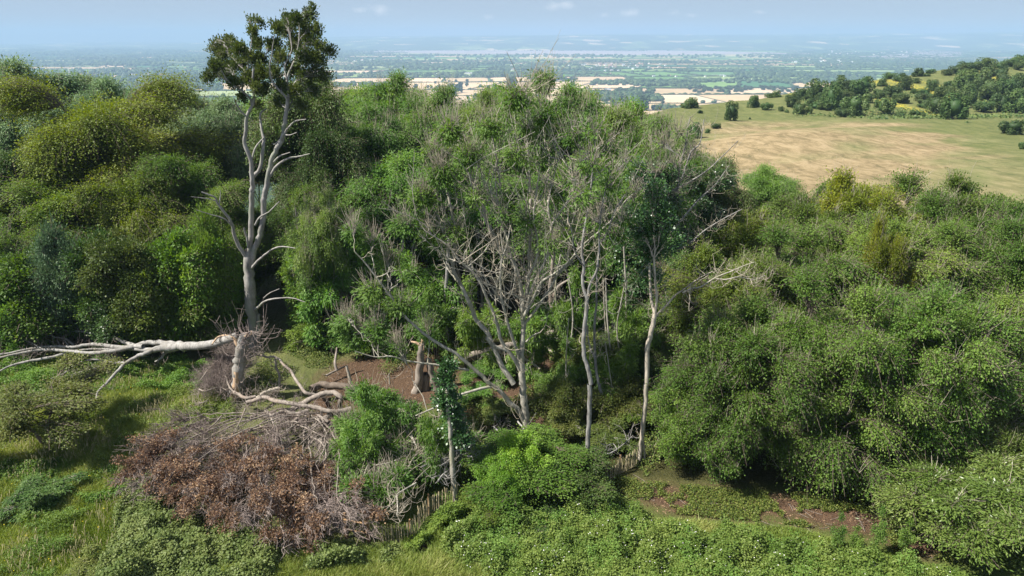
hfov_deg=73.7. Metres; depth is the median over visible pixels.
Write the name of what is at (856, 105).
hill bush
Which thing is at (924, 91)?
thicket bush
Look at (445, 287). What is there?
shaded trunk
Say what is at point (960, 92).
hill bush
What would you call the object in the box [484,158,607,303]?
ash tree
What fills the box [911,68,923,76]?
hill bush
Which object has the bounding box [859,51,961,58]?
estuary mud
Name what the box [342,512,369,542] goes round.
post and rail
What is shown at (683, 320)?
broadleaf tree
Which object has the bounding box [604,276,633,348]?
shaded trunk
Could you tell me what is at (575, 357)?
shrub
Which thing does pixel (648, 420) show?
ash regrowth
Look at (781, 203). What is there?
broadleaf tree
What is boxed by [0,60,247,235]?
beech tree
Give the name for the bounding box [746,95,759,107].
hill bush
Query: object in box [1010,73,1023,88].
hill bush
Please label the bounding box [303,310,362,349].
ash regrowth
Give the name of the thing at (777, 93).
hill bush
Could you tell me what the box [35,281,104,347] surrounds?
hawthorn
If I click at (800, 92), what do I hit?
hill bush
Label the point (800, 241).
broadleaf tree
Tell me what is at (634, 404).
shrub
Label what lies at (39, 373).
weed patch
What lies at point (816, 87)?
hill tree
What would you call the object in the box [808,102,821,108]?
thicket bush
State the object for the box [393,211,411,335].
shaded trunk
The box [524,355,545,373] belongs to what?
dead branch
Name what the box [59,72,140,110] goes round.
ash tree
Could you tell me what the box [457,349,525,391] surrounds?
ash regrowth
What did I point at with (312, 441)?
dead branch
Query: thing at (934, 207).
broadleaf tree
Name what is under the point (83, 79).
ash tree
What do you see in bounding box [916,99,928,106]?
thicket bush
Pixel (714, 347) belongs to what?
broadleaf tree
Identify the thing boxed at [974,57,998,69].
hill bush
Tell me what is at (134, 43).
farthest hills
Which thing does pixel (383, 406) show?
ash regrowth
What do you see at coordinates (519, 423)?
dead branch
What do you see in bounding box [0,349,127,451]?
hawthorn
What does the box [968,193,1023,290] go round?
broadleaf tree
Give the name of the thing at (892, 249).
broadleaf tree
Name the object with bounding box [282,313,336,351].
ash regrowth
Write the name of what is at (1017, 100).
hill bush
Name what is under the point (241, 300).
shrub
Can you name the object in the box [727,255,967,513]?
broadleaf tree
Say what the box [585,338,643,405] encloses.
ash regrowth
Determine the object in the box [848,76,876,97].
hill tree
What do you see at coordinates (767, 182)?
ash tree
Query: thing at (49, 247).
shrub
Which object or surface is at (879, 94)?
hill bush
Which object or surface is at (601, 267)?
ash tree
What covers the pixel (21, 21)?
sky
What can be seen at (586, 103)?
ash tree
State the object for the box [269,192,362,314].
ash tree
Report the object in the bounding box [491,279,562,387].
ash regrowth
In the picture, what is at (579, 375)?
ash regrowth
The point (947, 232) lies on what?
broadleaf tree
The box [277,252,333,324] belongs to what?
shrub
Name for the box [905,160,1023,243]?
broadleaf tree
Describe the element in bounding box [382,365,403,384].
dead branch
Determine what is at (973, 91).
hill bush
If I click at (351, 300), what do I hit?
dead shrub
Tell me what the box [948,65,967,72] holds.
hill bush
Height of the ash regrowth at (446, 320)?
7.721 m
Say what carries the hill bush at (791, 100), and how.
on the ground at (874, 149)
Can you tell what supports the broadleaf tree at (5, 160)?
on the ground at (874, 149)
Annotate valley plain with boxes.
[68,50,1009,210]
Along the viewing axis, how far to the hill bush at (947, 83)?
345.04 m
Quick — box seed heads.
[0,351,222,575]
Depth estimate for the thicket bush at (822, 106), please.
279.76 m
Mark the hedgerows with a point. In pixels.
(977, 53)
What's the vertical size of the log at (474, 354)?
0.748 m
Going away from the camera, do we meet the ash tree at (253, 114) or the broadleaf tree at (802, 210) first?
the broadleaf tree at (802, 210)
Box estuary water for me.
[357,50,808,54]
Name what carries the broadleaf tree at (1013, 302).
on the ground at (874, 149)
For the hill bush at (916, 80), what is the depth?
359.49 m
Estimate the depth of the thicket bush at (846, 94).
306.02 m
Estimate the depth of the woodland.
5124.86 m
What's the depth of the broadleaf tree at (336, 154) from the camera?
58.17 m
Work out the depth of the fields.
4277.35 m
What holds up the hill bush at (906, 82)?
on the ground at (874, 149)
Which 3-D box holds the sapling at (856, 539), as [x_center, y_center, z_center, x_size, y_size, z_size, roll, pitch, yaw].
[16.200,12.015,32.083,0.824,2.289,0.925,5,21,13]
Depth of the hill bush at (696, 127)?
197.40 m
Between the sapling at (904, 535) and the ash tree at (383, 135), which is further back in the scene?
the ash tree at (383, 135)
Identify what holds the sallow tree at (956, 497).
on the ground at (874, 149)
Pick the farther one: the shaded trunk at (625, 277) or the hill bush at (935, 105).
the hill bush at (935, 105)
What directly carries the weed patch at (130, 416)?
on the ground at (874, 149)
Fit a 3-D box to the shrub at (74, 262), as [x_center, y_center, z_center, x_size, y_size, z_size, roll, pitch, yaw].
[-31.019,0.569,53.158,6.686,11.301,6.681,-7,21,-19]
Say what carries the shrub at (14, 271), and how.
on the ground at (874, 149)
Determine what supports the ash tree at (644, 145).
on the ground at (874, 149)
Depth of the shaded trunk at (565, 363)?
41.77 m
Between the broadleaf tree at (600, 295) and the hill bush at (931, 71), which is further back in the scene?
the hill bush at (931, 71)
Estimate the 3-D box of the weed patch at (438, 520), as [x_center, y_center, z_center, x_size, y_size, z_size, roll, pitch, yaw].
[-4.140,11.824,33.561,5.140,1.196,1.638,-17,26,-38]
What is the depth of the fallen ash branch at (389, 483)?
36.45 m
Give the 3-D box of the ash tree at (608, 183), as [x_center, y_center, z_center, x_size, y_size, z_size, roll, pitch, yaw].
[4.150,1.428,35.183,5.671,21.353,4.480,0,20,0]
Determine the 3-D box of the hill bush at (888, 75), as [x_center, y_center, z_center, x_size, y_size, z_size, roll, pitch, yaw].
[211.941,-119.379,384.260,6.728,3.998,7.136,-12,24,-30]
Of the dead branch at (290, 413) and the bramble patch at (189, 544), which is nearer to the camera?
the bramble patch at (189, 544)
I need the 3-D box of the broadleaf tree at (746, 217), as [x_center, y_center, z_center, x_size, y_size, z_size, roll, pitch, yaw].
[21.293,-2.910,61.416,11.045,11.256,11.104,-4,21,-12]
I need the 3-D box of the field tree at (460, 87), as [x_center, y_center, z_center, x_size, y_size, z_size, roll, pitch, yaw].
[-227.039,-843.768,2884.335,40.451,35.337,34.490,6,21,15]
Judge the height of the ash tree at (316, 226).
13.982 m
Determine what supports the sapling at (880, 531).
on the ground at (874, 149)
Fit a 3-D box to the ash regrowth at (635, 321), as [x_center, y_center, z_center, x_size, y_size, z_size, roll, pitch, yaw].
[7.909,3.579,46.195,4.427,8.812,4.785,1,20,2]
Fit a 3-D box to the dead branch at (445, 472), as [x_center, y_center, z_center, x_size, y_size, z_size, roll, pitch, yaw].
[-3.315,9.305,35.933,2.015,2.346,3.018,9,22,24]
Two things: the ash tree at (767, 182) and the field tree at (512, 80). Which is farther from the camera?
the field tree at (512, 80)
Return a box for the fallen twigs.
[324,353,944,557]
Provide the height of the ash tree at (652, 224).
17.109 m
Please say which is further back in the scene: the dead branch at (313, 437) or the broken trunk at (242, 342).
the broken trunk at (242, 342)
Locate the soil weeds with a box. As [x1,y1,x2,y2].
[604,471,955,561]
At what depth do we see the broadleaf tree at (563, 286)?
61.27 m
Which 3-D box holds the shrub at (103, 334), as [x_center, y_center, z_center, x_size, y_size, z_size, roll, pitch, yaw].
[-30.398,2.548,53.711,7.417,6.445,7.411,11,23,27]
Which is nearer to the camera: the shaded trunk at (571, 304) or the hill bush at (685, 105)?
the shaded trunk at (571, 304)
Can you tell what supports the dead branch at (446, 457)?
on the fallen ash branch at (389, 483)
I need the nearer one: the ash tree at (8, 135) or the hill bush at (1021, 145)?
the ash tree at (8, 135)
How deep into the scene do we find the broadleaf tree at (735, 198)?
58.82 m
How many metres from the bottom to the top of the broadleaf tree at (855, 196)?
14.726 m
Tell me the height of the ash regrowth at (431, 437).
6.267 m
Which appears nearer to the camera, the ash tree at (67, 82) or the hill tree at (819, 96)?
the ash tree at (67, 82)
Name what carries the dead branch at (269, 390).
on the ground at (874, 149)
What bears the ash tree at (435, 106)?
on the ground at (874, 149)
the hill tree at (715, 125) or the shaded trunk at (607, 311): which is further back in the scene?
the hill tree at (715, 125)
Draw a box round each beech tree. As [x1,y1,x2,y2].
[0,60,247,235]
[191,0,339,348]
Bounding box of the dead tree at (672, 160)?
[635,106,745,250]
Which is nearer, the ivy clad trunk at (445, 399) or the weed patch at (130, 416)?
the ivy clad trunk at (445, 399)
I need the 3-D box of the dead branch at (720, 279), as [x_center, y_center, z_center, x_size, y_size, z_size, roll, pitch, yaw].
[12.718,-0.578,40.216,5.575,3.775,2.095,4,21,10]
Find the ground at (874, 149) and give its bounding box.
[2,65,1023,575]
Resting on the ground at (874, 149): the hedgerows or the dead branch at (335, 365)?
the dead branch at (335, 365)
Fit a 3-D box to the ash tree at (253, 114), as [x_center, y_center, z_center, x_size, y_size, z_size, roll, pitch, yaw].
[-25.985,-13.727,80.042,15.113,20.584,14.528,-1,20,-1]
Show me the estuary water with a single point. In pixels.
(655, 52)
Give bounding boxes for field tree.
[455,84,462,91]
[506,76,517,88]
[617,95,627,107]
[636,94,650,109]
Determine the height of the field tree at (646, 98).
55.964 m
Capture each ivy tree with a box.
[601,149,692,315]
[675,161,746,253]
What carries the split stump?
on the ground at (874, 149)
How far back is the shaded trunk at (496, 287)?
58.47 m
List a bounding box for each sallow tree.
[848,440,1023,574]
[968,386,1023,545]
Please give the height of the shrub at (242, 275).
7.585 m
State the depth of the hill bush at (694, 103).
293.91 m
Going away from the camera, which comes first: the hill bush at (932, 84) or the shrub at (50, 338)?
the shrub at (50, 338)
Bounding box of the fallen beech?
[0,317,237,398]
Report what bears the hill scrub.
on the ground at (874, 149)
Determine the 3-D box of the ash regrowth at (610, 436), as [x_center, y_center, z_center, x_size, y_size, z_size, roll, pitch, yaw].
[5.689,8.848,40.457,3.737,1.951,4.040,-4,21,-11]
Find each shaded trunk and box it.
[281,203,297,218]
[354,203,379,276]
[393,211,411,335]
[439,221,452,340]
[464,186,473,312]
[475,222,491,318]
[492,222,508,317]
[543,249,567,335]
[550,307,579,397]
[554,272,573,339]
[590,273,624,350]
[597,324,615,391]
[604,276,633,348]
[622,246,636,319]
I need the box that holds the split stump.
[411,339,439,393]
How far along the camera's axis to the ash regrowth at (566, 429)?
40.28 m
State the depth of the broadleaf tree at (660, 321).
45.77 m
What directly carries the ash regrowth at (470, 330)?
on the ground at (874, 149)
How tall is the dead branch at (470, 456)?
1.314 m
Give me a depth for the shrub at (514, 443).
35.56 m
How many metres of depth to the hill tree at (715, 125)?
217.71 m
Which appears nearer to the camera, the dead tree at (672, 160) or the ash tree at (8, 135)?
the dead tree at (672, 160)
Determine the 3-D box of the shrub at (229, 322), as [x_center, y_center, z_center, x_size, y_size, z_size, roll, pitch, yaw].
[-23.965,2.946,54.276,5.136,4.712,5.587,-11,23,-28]
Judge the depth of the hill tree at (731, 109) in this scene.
242.39 m
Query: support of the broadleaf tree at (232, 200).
on the ground at (874, 149)
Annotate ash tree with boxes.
[0,52,90,127]
[0,87,69,155]
[56,69,123,114]
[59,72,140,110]
[150,87,263,187]
[168,91,260,197]
[208,98,287,203]
[237,87,283,184]
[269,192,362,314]
[281,180,369,334]
[298,187,399,309]
[318,75,357,101]
[321,32,650,432]
[334,146,458,289]
[338,81,374,109]
[338,81,425,249]
[339,98,425,200]
[349,64,432,114]
[385,72,470,168]
[391,159,523,307]
[395,91,460,163]
[421,80,521,207]
[458,81,509,110]
[465,50,606,288]
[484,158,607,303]
[511,75,619,301]
[539,104,658,448]
[542,224,585,323]
[555,84,613,160]
[559,93,660,290]
[568,161,708,326]
[571,225,616,423]
[588,243,613,333]
[601,95,675,143]
[603,99,713,294]
[611,170,721,462]
[615,101,669,145]
[653,128,720,221]
[737,162,806,218]
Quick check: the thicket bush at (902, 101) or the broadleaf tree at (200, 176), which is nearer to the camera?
the broadleaf tree at (200, 176)
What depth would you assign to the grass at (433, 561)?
31.11 m
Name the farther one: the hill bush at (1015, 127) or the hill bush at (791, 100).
the hill bush at (791, 100)
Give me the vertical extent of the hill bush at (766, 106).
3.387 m
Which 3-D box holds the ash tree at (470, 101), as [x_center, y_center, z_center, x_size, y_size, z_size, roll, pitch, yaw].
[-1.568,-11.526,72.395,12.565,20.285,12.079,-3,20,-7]
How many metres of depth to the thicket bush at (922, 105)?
291.02 m
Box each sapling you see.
[828,511,848,549]
[848,525,865,547]
[869,504,889,549]
[897,517,917,556]
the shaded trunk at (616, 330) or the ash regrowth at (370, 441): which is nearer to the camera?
the ash regrowth at (370, 441)
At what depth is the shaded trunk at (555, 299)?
48.83 m
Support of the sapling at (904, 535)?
on the ground at (874, 149)
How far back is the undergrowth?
48.28 m
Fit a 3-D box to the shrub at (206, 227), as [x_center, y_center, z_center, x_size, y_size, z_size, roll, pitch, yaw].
[-23.967,-0.847,53.967,5.369,13.145,5.840,-18,27,-39]
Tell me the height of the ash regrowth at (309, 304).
9.439 m
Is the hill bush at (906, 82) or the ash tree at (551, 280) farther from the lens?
the hill bush at (906, 82)
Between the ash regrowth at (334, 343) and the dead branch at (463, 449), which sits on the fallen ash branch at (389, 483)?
the dead branch at (463, 449)
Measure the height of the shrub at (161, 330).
7.986 m
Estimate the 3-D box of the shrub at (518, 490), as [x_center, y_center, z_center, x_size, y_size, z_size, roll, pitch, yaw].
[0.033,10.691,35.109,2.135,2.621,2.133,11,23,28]
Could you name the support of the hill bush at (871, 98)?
on the ground at (874, 149)
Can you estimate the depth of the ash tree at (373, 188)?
57.69 m
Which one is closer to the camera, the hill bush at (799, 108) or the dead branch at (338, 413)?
the dead branch at (338, 413)
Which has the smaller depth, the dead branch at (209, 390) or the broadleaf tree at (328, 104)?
the dead branch at (209, 390)
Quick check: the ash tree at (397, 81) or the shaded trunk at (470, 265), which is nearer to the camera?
the shaded trunk at (470, 265)
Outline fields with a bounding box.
[0,50,1023,113]
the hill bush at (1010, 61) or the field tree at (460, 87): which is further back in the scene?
the field tree at (460, 87)
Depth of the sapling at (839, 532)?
32.10 m
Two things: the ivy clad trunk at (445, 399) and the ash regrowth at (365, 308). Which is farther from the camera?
the ash regrowth at (365, 308)
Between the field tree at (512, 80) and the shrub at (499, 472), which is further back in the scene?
the field tree at (512, 80)
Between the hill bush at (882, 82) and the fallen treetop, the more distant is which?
the hill bush at (882, 82)
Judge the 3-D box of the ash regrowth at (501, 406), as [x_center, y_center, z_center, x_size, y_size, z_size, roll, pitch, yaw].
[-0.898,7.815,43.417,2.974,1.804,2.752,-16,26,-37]
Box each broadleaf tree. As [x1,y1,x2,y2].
[0,143,79,237]
[0,171,111,260]
[0,209,78,343]
[55,161,193,242]
[116,150,259,233]
[181,176,284,285]
[241,67,376,289]
[247,193,285,294]
[253,179,335,288]
[267,113,396,283]
[389,225,502,300]
[449,251,586,304]
[524,253,646,306]
[591,324,684,389]
[620,238,735,354]
[644,232,803,364]
[646,283,844,478]
[647,360,770,486]
[660,204,786,297]
[694,144,759,229]
[720,202,792,238]
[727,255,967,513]
[730,214,891,329]
[752,175,854,229]
[769,191,854,262]
[805,203,981,353]
[811,157,930,243]
[827,270,1023,474]
[845,200,921,323]
[856,181,995,246]
[874,160,962,229]
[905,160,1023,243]
[905,209,1023,353]
[912,276,1023,445]
[947,225,1023,314]
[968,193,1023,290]
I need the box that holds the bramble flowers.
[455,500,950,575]
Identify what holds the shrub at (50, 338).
on the ground at (874, 149)
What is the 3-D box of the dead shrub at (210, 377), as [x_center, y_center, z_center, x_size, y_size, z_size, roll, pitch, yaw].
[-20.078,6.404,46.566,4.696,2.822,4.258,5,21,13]
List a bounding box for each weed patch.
[0,347,220,398]
[0,504,97,575]
[91,383,236,465]
[380,499,468,554]
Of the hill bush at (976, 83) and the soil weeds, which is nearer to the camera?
the soil weeds
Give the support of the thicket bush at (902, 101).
on the ground at (874, 149)
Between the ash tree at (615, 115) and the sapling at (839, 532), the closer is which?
the sapling at (839, 532)
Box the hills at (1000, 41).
[0,33,1023,49]
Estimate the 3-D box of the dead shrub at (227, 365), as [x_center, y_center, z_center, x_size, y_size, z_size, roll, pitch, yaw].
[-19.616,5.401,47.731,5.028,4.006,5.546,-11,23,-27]
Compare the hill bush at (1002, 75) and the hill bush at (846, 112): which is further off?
the hill bush at (1002, 75)
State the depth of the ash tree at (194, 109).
77.19 m
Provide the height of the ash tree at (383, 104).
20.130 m
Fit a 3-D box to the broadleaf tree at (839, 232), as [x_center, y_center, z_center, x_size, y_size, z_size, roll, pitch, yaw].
[26.585,-0.442,50.323,13.902,13.006,14.185,-14,24,-34]
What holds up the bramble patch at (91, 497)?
on the ground at (874, 149)
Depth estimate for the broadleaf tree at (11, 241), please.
54.23 m
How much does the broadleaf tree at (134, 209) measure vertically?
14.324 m
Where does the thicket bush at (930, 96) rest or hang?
on the ground at (874, 149)
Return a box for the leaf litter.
[310,344,956,561]
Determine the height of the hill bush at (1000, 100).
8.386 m
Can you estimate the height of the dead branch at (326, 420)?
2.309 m
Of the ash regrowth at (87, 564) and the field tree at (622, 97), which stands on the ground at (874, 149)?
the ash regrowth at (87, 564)
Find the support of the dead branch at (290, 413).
on the fallen treetop
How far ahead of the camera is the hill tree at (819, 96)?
304.22 m
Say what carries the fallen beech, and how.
on the ground at (874, 149)
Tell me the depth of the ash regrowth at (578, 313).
47.20 m
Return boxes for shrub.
[0,247,88,345]
[0,284,77,358]
[0,328,62,351]
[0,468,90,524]
[21,206,92,350]
[54,224,122,334]
[71,296,153,359]
[101,284,244,354]
[107,249,204,354]
[138,224,246,341]
[176,195,243,318]
[184,361,247,400]
[193,308,244,341]
[194,342,266,386]
[235,257,259,308]
[235,288,257,326]
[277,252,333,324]
[321,260,394,327]
[456,480,541,529]
[469,448,526,501]
[485,495,588,543]
[492,472,531,510]
[493,427,554,490]
[529,371,601,439]
[535,443,620,515]
[552,328,616,388]
[580,371,655,430]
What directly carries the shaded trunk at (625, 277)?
on the ground at (874, 149)
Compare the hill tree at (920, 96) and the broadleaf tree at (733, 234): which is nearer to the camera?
the broadleaf tree at (733, 234)
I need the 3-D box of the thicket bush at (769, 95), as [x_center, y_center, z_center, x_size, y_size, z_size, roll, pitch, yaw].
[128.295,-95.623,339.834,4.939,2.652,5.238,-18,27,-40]
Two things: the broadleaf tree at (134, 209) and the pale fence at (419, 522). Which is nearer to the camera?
the pale fence at (419, 522)
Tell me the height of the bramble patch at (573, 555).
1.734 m
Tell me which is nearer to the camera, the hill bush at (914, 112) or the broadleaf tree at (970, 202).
the broadleaf tree at (970, 202)
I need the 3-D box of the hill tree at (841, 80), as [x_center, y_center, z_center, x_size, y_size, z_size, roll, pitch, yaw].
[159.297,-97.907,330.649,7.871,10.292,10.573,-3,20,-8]
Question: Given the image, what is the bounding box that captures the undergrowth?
[255,319,660,481]
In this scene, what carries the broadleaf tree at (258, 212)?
on the ground at (874, 149)
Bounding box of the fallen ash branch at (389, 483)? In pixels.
[315,367,485,522]
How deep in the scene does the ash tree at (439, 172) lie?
37.07 m
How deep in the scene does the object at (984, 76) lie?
331.32 m
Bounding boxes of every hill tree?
[711,123,720,128]
[724,100,738,120]
[804,78,828,99]
[805,106,813,113]
[816,92,825,99]
[820,82,842,110]
[829,75,849,90]
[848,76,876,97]
[913,93,926,100]
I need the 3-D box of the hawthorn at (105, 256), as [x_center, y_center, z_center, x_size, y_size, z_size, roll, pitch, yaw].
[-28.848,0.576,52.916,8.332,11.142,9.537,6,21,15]
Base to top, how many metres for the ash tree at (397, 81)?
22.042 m
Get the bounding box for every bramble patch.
[0,456,126,505]
[94,473,404,575]
[439,490,968,575]
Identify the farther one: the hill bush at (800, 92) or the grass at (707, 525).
the hill bush at (800, 92)
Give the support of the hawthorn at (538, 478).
on the ground at (874, 149)
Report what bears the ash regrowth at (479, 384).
on the ground at (874, 149)
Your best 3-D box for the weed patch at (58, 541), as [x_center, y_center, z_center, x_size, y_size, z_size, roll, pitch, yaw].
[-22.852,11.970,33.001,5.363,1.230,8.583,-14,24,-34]
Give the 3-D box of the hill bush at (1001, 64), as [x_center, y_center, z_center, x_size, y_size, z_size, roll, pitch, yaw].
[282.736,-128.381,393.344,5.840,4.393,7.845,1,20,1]
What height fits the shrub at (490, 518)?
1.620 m
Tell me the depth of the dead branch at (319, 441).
37.78 m
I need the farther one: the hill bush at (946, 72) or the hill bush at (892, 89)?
the hill bush at (946, 72)
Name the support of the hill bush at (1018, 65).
on the ground at (874, 149)
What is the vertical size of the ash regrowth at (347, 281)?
12.249 m
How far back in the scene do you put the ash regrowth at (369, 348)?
52.52 m
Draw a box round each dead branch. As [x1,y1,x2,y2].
[180,330,250,413]
[216,377,339,420]
[232,377,286,408]
[242,339,314,395]
[247,386,314,435]
[258,410,290,445]
[289,377,349,415]
[298,401,356,439]
[298,422,338,465]
[299,419,326,448]
[300,423,332,446]
[303,402,337,429]
[325,347,344,375]
[345,365,351,383]
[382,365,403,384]
[413,447,457,484]
[420,447,464,486]
[447,429,481,468]
[460,442,490,464]
[491,411,535,438]
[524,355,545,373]
[597,423,639,459]
[681,244,776,304]
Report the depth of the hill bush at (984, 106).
278.28 m
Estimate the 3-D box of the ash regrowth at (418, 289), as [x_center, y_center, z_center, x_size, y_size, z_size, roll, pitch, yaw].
[-6.992,0.866,53.776,6.676,9.594,7.217,-7,21,-18]
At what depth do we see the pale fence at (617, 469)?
38.07 m
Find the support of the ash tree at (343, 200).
on the ground at (874, 149)
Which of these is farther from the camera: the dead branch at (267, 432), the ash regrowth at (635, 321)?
the ash regrowth at (635, 321)
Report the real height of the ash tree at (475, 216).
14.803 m
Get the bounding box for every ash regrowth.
[54,538,114,575]
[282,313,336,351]
[285,244,355,345]
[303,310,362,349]
[314,212,383,320]
[329,409,389,479]
[340,321,389,354]
[343,374,414,462]
[349,262,405,341]
[383,244,466,346]
[401,279,464,362]
[414,412,463,484]
[452,273,503,369]
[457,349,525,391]
[458,375,494,407]
[480,396,517,425]
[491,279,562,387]
[530,363,567,408]
[532,260,597,375]
[540,405,585,444]
[550,330,601,414]
[577,414,638,457]
[582,260,630,332]
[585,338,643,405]
[599,280,665,355]
[620,401,670,449]
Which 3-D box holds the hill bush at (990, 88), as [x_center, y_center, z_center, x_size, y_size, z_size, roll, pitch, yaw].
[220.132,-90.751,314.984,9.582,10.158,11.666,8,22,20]
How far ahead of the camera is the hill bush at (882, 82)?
358.97 m
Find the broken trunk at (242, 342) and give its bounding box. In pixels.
[202,297,281,405]
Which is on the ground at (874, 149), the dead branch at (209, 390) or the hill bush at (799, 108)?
the hill bush at (799, 108)
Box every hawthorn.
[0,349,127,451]
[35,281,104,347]
[68,222,181,353]
[455,420,599,514]
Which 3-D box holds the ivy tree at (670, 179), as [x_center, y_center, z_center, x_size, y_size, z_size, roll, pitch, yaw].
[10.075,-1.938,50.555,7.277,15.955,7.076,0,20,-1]
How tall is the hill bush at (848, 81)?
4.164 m
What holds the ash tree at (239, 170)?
on the ground at (874, 149)
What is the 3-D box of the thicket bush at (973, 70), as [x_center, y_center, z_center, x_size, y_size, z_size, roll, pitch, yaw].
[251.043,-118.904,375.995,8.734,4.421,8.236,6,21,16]
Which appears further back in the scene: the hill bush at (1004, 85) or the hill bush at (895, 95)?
the hill bush at (1004, 85)
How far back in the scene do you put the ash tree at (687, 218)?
50.80 m
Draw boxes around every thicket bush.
[764,93,773,97]
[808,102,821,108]
[817,100,836,109]
[842,91,855,99]
[897,95,909,103]
[914,87,932,95]
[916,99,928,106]
[918,103,928,107]
[925,94,937,99]
[958,68,976,72]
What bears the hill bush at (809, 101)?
on the ground at (874, 149)
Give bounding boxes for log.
[309,381,352,391]
[454,330,556,363]
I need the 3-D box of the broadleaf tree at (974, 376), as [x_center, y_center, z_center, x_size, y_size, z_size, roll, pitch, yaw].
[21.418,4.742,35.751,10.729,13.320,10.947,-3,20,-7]
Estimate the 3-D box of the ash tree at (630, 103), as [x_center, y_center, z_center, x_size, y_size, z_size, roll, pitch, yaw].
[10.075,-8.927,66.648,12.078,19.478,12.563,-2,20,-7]
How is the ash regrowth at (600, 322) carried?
on the ground at (874, 149)
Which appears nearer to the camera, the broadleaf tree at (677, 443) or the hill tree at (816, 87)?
the broadleaf tree at (677, 443)
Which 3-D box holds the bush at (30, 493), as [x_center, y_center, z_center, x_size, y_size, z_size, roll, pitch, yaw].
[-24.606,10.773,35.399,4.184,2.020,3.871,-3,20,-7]
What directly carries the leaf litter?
on the ground at (874, 149)
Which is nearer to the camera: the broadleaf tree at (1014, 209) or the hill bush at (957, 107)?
the broadleaf tree at (1014, 209)
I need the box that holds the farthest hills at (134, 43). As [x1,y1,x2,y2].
[0,32,1023,44]
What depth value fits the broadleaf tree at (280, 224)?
57.89 m
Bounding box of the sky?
[0,0,1023,43]
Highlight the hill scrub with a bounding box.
[792,62,1023,122]
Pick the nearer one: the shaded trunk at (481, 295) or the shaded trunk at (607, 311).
the shaded trunk at (607, 311)
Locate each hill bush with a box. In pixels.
[680,101,690,108]
[684,122,701,138]
[685,97,698,107]
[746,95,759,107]
[760,102,773,109]
[772,90,781,97]
[785,93,800,106]
[793,88,807,97]
[793,103,805,114]
[805,98,815,105]
[834,108,850,117]
[840,94,870,116]
[845,79,857,85]
[864,93,873,102]
[873,89,887,98]
[874,96,896,114]
[877,78,887,86]
[881,72,894,78]
[883,85,902,95]
[891,92,909,101]
[892,73,907,81]
[895,110,905,117]
[897,76,913,89]
[908,110,925,117]
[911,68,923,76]
[911,78,921,83]
[924,97,945,113]
[925,69,936,73]
[926,79,938,90]
[933,84,952,97]
[939,92,971,119]
[941,69,953,75]
[943,80,951,86]
[945,87,970,103]
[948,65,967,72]
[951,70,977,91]
[957,61,980,69]
[962,83,977,104]
[964,80,983,92]
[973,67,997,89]
[973,100,994,111]
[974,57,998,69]
[977,80,998,99]
[991,91,1012,112]
[994,68,1008,77]
[996,61,1008,68]
[996,72,1010,81]
[996,77,1019,93]
[997,119,1023,134]
[1002,88,1023,112]
[1003,57,1022,66]
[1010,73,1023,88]
[1012,61,1023,69]
[1018,142,1023,148]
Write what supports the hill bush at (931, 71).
on the ground at (874, 149)
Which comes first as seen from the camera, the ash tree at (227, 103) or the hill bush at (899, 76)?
the ash tree at (227, 103)
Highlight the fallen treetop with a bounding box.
[102,397,388,566]
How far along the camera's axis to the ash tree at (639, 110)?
63.00 m
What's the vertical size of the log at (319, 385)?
0.774 m
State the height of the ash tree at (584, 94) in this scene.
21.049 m
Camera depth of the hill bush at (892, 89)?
315.43 m
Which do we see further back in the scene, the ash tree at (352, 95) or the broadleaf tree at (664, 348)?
the ash tree at (352, 95)
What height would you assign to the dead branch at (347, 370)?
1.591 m
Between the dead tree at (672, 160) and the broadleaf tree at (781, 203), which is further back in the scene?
the broadleaf tree at (781, 203)
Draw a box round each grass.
[0,348,230,575]
[209,526,499,575]
[629,514,935,575]
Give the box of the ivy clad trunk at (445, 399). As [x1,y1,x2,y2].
[427,353,475,501]
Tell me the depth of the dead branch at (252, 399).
42.81 m
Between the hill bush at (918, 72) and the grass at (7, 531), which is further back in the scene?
the hill bush at (918, 72)
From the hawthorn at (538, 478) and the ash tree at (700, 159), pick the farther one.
the ash tree at (700, 159)
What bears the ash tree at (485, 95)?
on the ground at (874, 149)
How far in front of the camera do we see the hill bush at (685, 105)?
292.93 m
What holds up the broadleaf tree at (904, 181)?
on the ground at (874, 149)
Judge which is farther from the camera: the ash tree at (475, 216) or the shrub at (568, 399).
the ash tree at (475, 216)
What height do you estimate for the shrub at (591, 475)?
2.535 m
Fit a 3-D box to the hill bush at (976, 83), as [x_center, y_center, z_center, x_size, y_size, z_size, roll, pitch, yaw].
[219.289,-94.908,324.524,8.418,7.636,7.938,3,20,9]
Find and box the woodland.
[0,47,1008,110]
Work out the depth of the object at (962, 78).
328.97 m
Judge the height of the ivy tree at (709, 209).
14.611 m
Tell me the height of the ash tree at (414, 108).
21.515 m
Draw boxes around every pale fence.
[369,484,457,542]
[602,448,637,481]
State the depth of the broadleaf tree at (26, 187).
55.68 m
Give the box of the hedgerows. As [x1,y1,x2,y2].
[0,48,1023,105]
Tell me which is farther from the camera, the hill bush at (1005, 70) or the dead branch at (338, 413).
the hill bush at (1005, 70)
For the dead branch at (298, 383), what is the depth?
45.63 m

